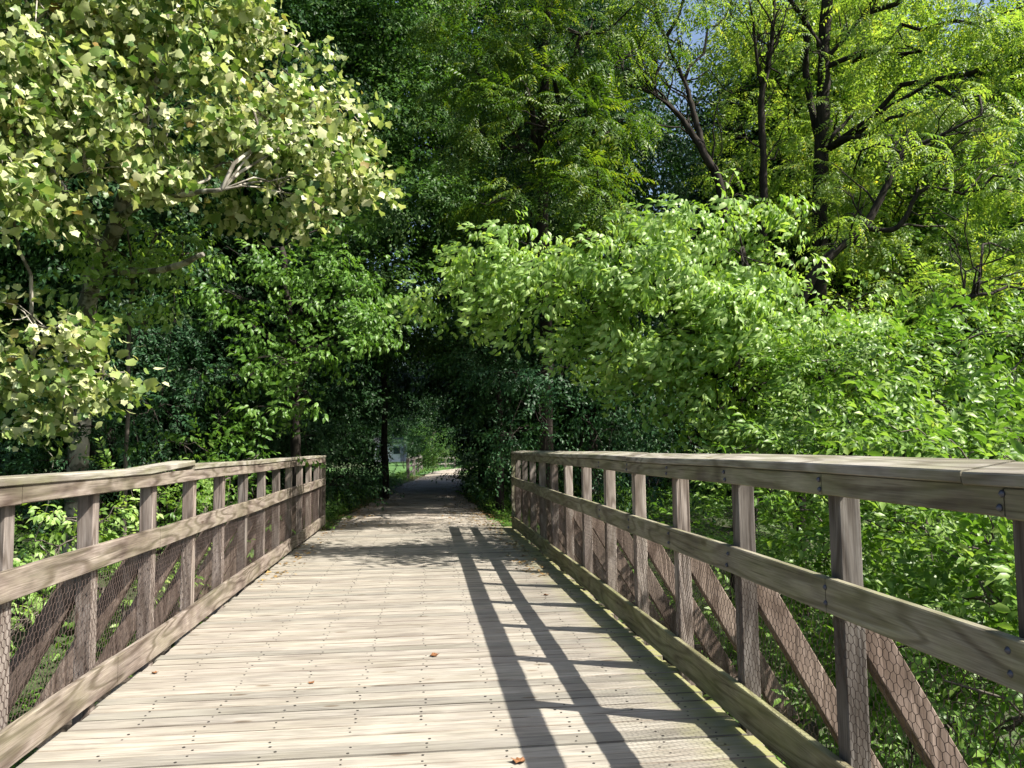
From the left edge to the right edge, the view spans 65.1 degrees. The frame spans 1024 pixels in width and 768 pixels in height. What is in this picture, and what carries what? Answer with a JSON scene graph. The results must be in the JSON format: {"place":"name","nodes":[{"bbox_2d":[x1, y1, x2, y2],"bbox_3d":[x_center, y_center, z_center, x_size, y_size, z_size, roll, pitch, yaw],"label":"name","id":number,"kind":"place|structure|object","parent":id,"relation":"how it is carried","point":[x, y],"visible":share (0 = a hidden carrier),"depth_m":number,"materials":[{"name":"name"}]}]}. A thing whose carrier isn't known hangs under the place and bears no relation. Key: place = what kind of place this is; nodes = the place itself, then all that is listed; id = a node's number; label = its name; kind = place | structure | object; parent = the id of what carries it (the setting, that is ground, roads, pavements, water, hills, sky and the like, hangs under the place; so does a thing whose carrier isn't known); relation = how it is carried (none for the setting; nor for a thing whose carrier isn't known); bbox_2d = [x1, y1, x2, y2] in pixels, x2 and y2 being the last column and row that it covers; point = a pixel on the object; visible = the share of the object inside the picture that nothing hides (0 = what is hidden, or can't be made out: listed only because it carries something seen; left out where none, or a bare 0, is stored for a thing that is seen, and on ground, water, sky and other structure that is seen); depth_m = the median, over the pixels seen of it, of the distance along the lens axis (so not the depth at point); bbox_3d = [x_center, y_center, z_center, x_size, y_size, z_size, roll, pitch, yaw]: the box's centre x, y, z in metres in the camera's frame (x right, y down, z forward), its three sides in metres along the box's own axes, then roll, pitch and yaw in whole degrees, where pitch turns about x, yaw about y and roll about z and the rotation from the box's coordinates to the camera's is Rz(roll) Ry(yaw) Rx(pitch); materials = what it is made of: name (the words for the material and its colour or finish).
{"place":"outdoors","nodes":[
{"label":"outdoors","id":0,"kind":"place"},
{"bbox_2d":[255,475,556,584],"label":"leaf litter","id":1,"kind":"object","parent":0,"point":[346,511],"visible":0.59,"depth_m":16.92,"materials":[{"name":"brown plant"}]},
{"bbox_2d":[331,468,500,529],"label":"path","id":2,"kind":"structure","parent":0,"point":[417,508],"depth_m":19.17,"materials":[{"name":"beige gravel"}]},
{"bbox_2d":[284,459,562,486],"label":"lawn","id":3,"kind":"structure","parent":0,"point":[392,466],"depth_m":63.80,"materials":[{"name":"green plant"}]},
{"bbox_2d":[374,425,411,459],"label":"dark bush","id":4,"kind":"object","parent":3,"relation":"on","point":[394,440],"visible":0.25,"depth_m":53.80,"materials":[{"name":"green plant"}]},
{"bbox_2d":[378,416,425,468],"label":"dark bush","id":5,"kind":"object","parent":3,"relation":"on","point":[394,444],"visible":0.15,"depth_m":62.05,"materials":[{"name":"green plant"}]},
{"bbox_2d":[406,455,422,479],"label":"rail fence","id":6,"kind":"object","parent":3,"relation":"on","point":[408,466],"visible":0.77,"depth_m":44.28,"materials":[{"name":"wood"}]},
{"bbox_2d":[390,423,452,463],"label":"dark bush","id":7,"kind":"object","parent":3,"relation":"on","point":[414,445],"visible":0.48,"depth_m":71.98,"materials":[{"name":"green plant"}]},
{"bbox_2d":[408,416,462,474],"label":"bush","id":8,"kind":"object","parent":3,"relation":"on","point":[428,459],"visible":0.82,"depth_m":46.78,"materials":[{"name":"green plant"}]},
{"bbox_2d":[435,457,455,467],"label":"rail fence","id":9,"kind":"object","parent":3,"relation":"on","point":[444,464],"visible":0.29,"depth_m":60.90,"materials":[{"name":"wood"}]},
{"bbox_2d":[430,429,477,466],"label":"dark bush","id":10,"kind":"object","parent":3,"relation":"on","point":[449,461],"visible":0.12,"depth_m":66.26,"materials":[{"name":"green plant"}]},
{"bbox_2d":[7,447,1023,767],"bbox_3d":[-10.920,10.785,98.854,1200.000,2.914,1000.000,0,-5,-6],"label":"ground","id":11,"kind":"structure","parent":0,"point":[133,589],"depth_m":13.66,"materials":[{"name":"green plant"}]},
{"bbox_2d":[6,436,67,469],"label":"broadleaf tree","id":12,"kind":"object","parent":11,"relation":"on","point":[56,451],"depth_m":27.24,"materials":[{"name":"green plant"}]},
{"bbox_2d":[0,12,88,465],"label":"broadleaf tree","id":13,"kind":"object","parent":11,"relation":"on","point":[63,356],"visible":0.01,"depth_m":21.59,"materials":[{"name":"green plant"}]},
{"bbox_2d":[20,421,130,472],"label":"broadleaf tree","id":14,"kind":"object","parent":11,"relation":"on","point":[63,446],"depth_m":33.74,"materials":[{"name":"green plant"}]},
{"bbox_2d":[0,2,168,520],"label":"broadleaf tree","id":15,"kind":"object","parent":11,"relation":"on","point":[10,310],"visible":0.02,"depth_m":17.30,"materials":[{"name":"green plant"}]},
{"bbox_2d":[10,489,179,686],"bbox_3d":[-4.433,2.960,7.650,2.064,3.798,2.365,-3,-5,23],"label":"leafy shrub","id":16,"kind":"object","parent":11,"relation":"on","point":[39,519],"visible":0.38,"depth_m":8.06,"materials":[{"name":"green plant"}]},
{"bbox_2d":[33,194,234,619],"bbox_3d":[-5.121,0.788,10.925,3.130,6.832,1.805,4,-7,-49],"label":"young tree","id":17,"kind":"object","parent":11,"relation":"on","point":[138,264],"visible":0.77,"depth_m":11.09,"materials":[{"name":"green plant"}]},
{"bbox_2d":[0,281,274,563],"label":"ivy thicket","id":18,"kind":"object","parent":11,"relation":"on","point":[21,460],"visible":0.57,"depth_m":13.12,"materials":[{"name":"green plant"}]},
{"bbox_2d":[0,0,284,528],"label":"broadleaf tree","id":19,"kind":"object","parent":11,"relation":"on","point":[99,202],"visible":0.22,"depth_m":16.25,"materials":[{"name":"green plant"}]},
{"bbox_2d":[43,411,253,658],"bbox_3d":[-4.181,2.631,9.124,2.346,4.650,3.086,0,-5,-6],"label":"leafy shrub","id":20,"kind":"object","parent":11,"relation":"on","point":[207,501],"visible":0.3,"depth_m":9.54,"materials":[{"name":"green plant"}]},
{"bbox_2d":[3,1,368,503],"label":"broadleaf tree","id":21,"kind":"object","parent":11,"relation":"on","point":[135,438],"depth_m":22.30,"materials":[{"name":"green plant"}]},
{"bbox_2d":[0,0,411,634],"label":"sycamore tree","id":22,"kind":"object","parent":11,"relation":"on","point":[82,52],"visible":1,"depth_m":9.62,"materials":[{"name":"green plant"}]},
{"bbox_2d":[105,423,325,570],"bbox_3d":[-4.208,2.567,12.369,2.836,3.872,4.238,0,-5,-6],"label":"leafy shrub","id":23,"kind":"object","parent":11,"relation":"on","point":[183,440],"visible":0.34,"depth_m":11.52,"materials":[{"name":"green plant"}]},
{"bbox_2d":[113,0,422,497],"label":"broadleaf tree","id":24,"kind":"object","parent":11,"relation":"on","point":[259,292],"visible":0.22,"depth_m":19.17,"materials":[{"name":"green plant"}]},
{"bbox_2d":[164,205,419,528],"bbox_3d":[-3.919,-0.395,14.119,4.613,6.346,3.918,0,-5,-6],"label":"boxelder tree","id":25,"kind":"object","parent":11,"relation":"on","point":[292,364],"visible":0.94,"depth_m":13.60,"materials":[{"name":"green plant"}]},
{"bbox_2d":[209,376,377,471],"bbox_3d":[-4.925,1.459,18.080,3.895,3.287,3.490,0,-5,-6],"label":"dark bush","id":26,"kind":"object","parent":11,"relation":"on","point":[330,425],"visible":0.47,"depth_m":17.45,"materials":[{"name":"green plant"}]},
{"bbox_2d":[162,7,436,485],"bbox_3d":[-8.692,-7.228,28.442,11.740,22.914,12.367,-4,-6,39],"label":"broadleaf tree","id":27,"kind":"object","parent":11,"relation":"on","point":[422,365],"depth_m":27.54,"materials":[{"name":"green plant"}]},
{"bbox_2d":[168,25,437,485],"bbox_3d":[-6.336,-3.627,24.931,8.566,15.044,8.615,0,-5,-7],"label":"broadleaf tree","id":28,"kind":"object","parent":11,"relation":"on","point":[366,383],"visible":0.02,"depth_m":24.32,"materials":[{"name":"green plant"}]},
{"bbox_2d":[283,427,403,521],"bbox_3d":[-4.099,2.117,18.624,3.496,2.439,2.996,-3,-5,22],"label":"dark bush","id":29,"kind":"object","parent":11,"relation":"on","point":[350,481],"visible":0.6,"depth_m":18.44,"materials":[{"name":"green plant"}]},
{"bbox_2d":[312,431,391,493],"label":"dark bush","id":30,"kind":"object","parent":11,"relation":"on","point":[372,483],"visible":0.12,"depth_m":26.87,"materials":[{"name":"green plant"}]},
{"bbox_2d":[311,425,405,497],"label":"dark bush","id":31,"kind":"object","parent":11,"relation":"on","point":[374,462],"visible":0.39,"depth_m":24.23,"materials":[{"name":"green plant"}]},
{"bbox_2d":[304,369,413,502],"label":"young tree","id":32,"kind":"object","parent":11,"relation":"on","point":[359,411],"visible":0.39,"depth_m":21.02,"materials":[{"name":"green plant"}]},
{"bbox_2d":[341,377,380,460],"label":"broadleaf tree","id":33,"kind":"object","parent":11,"relation":"on","point":[371,440],"visible":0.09,"depth_m":95.81,"materials":[{"name":"green plant"}]},
{"bbox_2d":[338,442,393,486],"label":"dark bush","id":34,"kind":"object","parent":11,"relation":"on","point":[368,470],"visible":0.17,"depth_m":30.66,"materials":[{"name":"green plant"}]},
{"bbox_2d":[373,432,408,461],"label":"white house","id":35,"kind":"structure","parent":11,"relation":"on","point":[395,456],"depth_m":95.98,"materials":[{"name":"white"}]},
{"bbox_2d":[393,446,399,453],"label":"window","id":36,"kind":"structure","parent":35,"relation":"in","point":[397,452],"depth_m":95.97,"materials":[{"name":"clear glass"}]},
{"bbox_2d":[401,445,405,460],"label":"door","id":37,"kind":"structure","parent":35,"relation":"in","point":[402,458],"depth_m":95.99,"materials":[{"name":"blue paint"}]},
{"bbox_2d":[263,0,531,498],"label":"canopy tree","id":38,"kind":"object","parent":11,"relation":"on","point":[410,15],"visible":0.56,"depth_m":20.88,"materials":[{"name":"green plant"}]},
{"bbox_2d":[16,526,785,767],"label":"bridge deck","id":39,"kind":"structure","parent":11,"relation":"on","point":[358,627],"depth_m":5.05,"materials":[{"name":"grey wood"}]},
{"bbox_2d":[0,455,325,767],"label":"wooden railing","id":40,"kind":"object","parent":39,"relation":"attached to","point":[81,682],"visible":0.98,"depth_m":5.44,"materials":[{"name":"grey wood"}]},
{"bbox_2d":[510,757,524,762],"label":"fallen leaf","id":41,"kind":"object","parent":39,"relation":"on","point":[517,759],"visible":1,"depth_m":3.74,"materials":[{"name":"orange plant"}]},
{"bbox_2d":[511,450,1023,767],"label":"wooden railing","id":42,"kind":"object","parent":39,"relation":"attached to","point":[577,540],"visible":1,"depth_m":3.79,"materials":[{"name":"grey wood"}]},
{"bbox_2d":[303,467,529,527],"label":"grass","id":43,"kind":"structure","parent":11,"relation":"on","point":[419,472],"depth_m":22.16,"materials":[{"name":"green plant"}]},
{"bbox_2d":[301,0,538,486],"bbox_3d":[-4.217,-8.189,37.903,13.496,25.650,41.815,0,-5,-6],"label":"canopy tree","id":44,"kind":"object","parent":11,"relation":"on","point":[411,410],"visible":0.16,"depth_m":35.04,"materials":[{"name":"green plant"}]},
{"bbox_2d":[403,333,454,455],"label":"broadleaf tree","id":45,"kind":"object","parent":11,"relation":"on","point":[426,424],"visible":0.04,"depth_m":96.17,"materials":[{"name":"green plant"}]},
{"bbox_2d":[430,437,495,476],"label":"dark bush","id":46,"kind":"object","parent":11,"relation":"on","point":[453,467],"visible":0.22,"depth_m":42.11,"materials":[{"name":"green plant"}]},
{"bbox_2d":[45,369,884,463],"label":"wood","id":47,"kind":"object","parent":11,"relation":"on","point":[696,451],"visible":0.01,"depth_m":110.15,"materials":[{"name":"green plant"}]},
{"bbox_2d":[440,443,510,493],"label":"dark bush","id":48,"kind":"object","parent":11,"relation":"on","point":[471,472],"visible":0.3,"depth_m":26.53,"materials":[{"name":"green plant"}]},
{"bbox_2d":[431,433,537,511],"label":"dark bush","id":49,"kind":"object","parent":11,"relation":"on","point":[492,483],"visible":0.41,"depth_m":19.23,"materials":[{"name":"green plant"}]},
{"bbox_2d":[403,250,593,511],"bbox_3d":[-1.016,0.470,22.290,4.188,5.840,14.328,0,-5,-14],"label":"canopy tree","id":50,"kind":"object","parent":11,"relation":"on","point":[475,420],"visible":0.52,"depth_m":18.54,"materials":[{"name":"green plant"}]},
{"bbox_2d":[7,464,1023,767],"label":"undergrowth","id":51,"kind":"object","parent":11,"relation":"on","point":[507,498],"visible":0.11,"depth_m":17.27,"materials":[{"name":"green plant"}]},
{"bbox_2d":[358,0,705,470],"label":"broadleaf tree","id":52,"kind":"object","parent":11,"relation":"on","point":[407,387],"visible":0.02,"depth_m":30.11,"materials":[{"name":"green plant"}]},
{"bbox_2d":[432,321,633,510],"bbox_3d":[0.505,0.898,15.206,3.189,3.862,4.573,2,-5,-31],"label":"dark bush","id":53,"kind":"object","parent":11,"relation":"on","point":[518,380],"visible":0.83,"depth_m":14.77,"materials":[{"name":"green plant"}]},
{"bbox_2d":[417,88,656,486],"bbox_3d":[0.731,-3.434,27.687,9.046,15.101,8.994,0,-5,-4],"label":"broadleaf tree","id":54,"kind":"object","parent":11,"relation":"on","point":[525,397],"visible":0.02,"depth_m":26.73,"materials":[{"name":"green plant"}]},
{"bbox_2d":[401,0,741,488],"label":"walnut tree","id":55,"kind":"object","parent":11,"relation":"on","point":[505,53],"visible":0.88,"depth_m":15.21,"materials":[{"name":"green plant"}]},
{"bbox_2d":[405,0,752,501],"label":"broadleaf tree","id":56,"kind":"object","parent":11,"relation":"on","point":[678,188],"visible":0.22,"depth_m":20.79,"materials":[{"name":"green plant"}]},
{"bbox_2d":[378,168,911,717],"bbox_3d":[1.795,0.966,10.396,7.082,7.662,3.674,0,-5,-6],"label":"boxelder tree","id":57,"kind":"object","parent":11,"relation":"on","point":[718,334],"visible":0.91,"depth_m":10.49,"materials":[{"name":"green plant"}]},
{"bbox_2d":[536,346,763,568],"bbox_3d":[2.127,1.567,12.915,3.550,4.538,3.930,0,-5,-6],"label":"dark bush","id":58,"kind":"object","parent":11,"relation":"on","point":[600,434],"visible":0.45,"depth_m":12.96,"materials":[{"name":"green plant"}]},
{"bbox_2d":[606,247,723,482],"bbox_3d":[5.684,-1.059,29.930,5.248,10.138,5.194,0,-5,-10],"label":"broadleaf tree","id":59,"kind":"object","parent":11,"relation":"on","point":[674,422],"visible":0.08,"depth_m":29.36,"materials":[{"name":"green plant"}]},
{"bbox_2d":[567,0,787,448],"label":"locust tree","id":60,"kind":"object","parent":11,"relation":"on","point":[697,138],"visible":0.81,"depth_m":16.43,"materials":[{"name":"green plant"}]},
{"bbox_2d":[637,96,753,453],"bbox_3d":[9.961,-4.442,35.673,9.605,17.735,10.119,2,-5,-31],"label":"broadleaf tree","id":61,"kind":"object","parent":11,"relation":"on","point":[668,190],"depth_m":35.13,"materials":[{"name":"green plant"}]},
{"bbox_2d":[690,0,851,519],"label":"locust tree","id":62,"kind":"object","parent":11,"relation":"on","point":[763,159],"visible":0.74,"depth_m":18.36,"materials":[{"name":"green plant"}]},
{"bbox_2d":[635,0,975,454],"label":"broadleaf tree","id":63,"kind":"object","parent":11,"relation":"on","point":[796,258],"visible":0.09,"depth_m":25.17,"materials":[{"name":"green plant"}]},
{"bbox_2d":[651,443,998,756],"bbox_3d":[2.794,2.691,7.836,2.698,4.271,4.093,-1,-5,5],"label":"leafy shrub","id":64,"kind":"object","parent":11,"relation":"on","point":[772,546],"visible":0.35,"depth_m":7.36,"materials":[{"name":"green plant"}]},
{"bbox_2d":[668,0,1010,455],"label":"broadleaf tree","id":65,"kind":"object","parent":11,"relation":"on","point":[832,289],"visible":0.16,"depth_m":22.53,"materials":[{"name":"green plant"}]},
{"bbox_2d":[656,506,1023,767],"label":"leafy shrub","id":66,"kind":"object","parent":11,"relation":"on","point":[963,609],"visible":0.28,"depth_m":5.29,"materials":[{"name":"green plant"}]},
{"bbox_2d":[731,1,956,455],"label":"broadleaf tree","id":67,"kind":"object","parent":11,"relation":"on","point":[850,453],"depth_m":34.97,"materials":[{"name":"green plant"}]},
{"bbox_2d":[688,329,1023,747],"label":"leafy shrub","id":68,"kind":"object","parent":11,"relation":"on","point":[789,439],"visible":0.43,"depth_m":8.21,"materials":[{"name":"green plant"}]},
{"bbox_2d":[726,0,1009,455],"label":"broadleaf tree","id":69,"kind":"object","parent":11,"relation":"on","point":[1000,36],"depth_m":27.54,"materials":[{"name":"green plant"}]},
{"bbox_2d":[717,264,1023,762],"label":"leafy shrub","id":70,"kind":"object","parent":11,"relation":"on","point":[959,376],"visible":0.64,"depth_m":8.40,"materials":[{"name":"green plant"}]},
{"bbox_2d":[767,363,1023,767],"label":"leafy shrub","id":71,"kind":"object","parent":11,"relation":"on","point":[996,563],"visible":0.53,"depth_m":5.78,"materials":[{"name":"green plant"}]},
{"bbox_2d":[769,0,1023,515],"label":"locust tree","id":72,"kind":"object","parent":11,"relation":"on","point":[822,125],"visible":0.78,"depth_m":17.05,"materials":[{"name":"green plant"}]},
{"bbox_2d":[792,50,1023,617],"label":"locust tree","id":73,"kind":"object","parent":11,"relation":"on","point":[975,289],"visible":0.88,"depth_m":13.92,"materials":[{"name":"green plant"}]},
{"bbox_2d":[838,47,1023,456],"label":"broadleaf tree","id":74,"kind":"object","parent":11,"relation":"on","point":[913,219],"visible":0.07,"depth_m":23.13,"materials":[{"name":"green plant"}]},
{"bbox_2d":[890,0,1023,451],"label":"broadleaf tree","id":75,"kind":"object","parent":11,"relation":"on","point":[980,73],"visible":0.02,"depth_m":26.09,"materials":[{"name":"green plant"}]},
{"bbox_2d":[904,89,1023,458],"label":"broadleaf tree","id":76,"kind":"object","parent":11,"relation":"on","point":[954,212],"visible":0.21,"depth_m":18.32,"materials":[{"name":"green plant"}]},
{"bbox_2d":[981,0,1023,110],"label":"broadleaf tree","id":77,"kind":"object","parent":11,"relation":"on","point":[1008,88],"visible":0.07,"depth_m":23.34,"materials":[{"name":"green plant"}]},
{"bbox_2d":[988,0,1021,45],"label":"broadleaf tree","id":78,"kind":"object","parent":11,"relation":"on","point":[1009,8],"visible":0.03,"depth_m":29.13,"materials":[{"name":"green plant"}]},
{"bbox_2d":[355,0,1022,442],"label":"sky","id":79,"kind":"structure","parent":0,"point":[695,36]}
]}

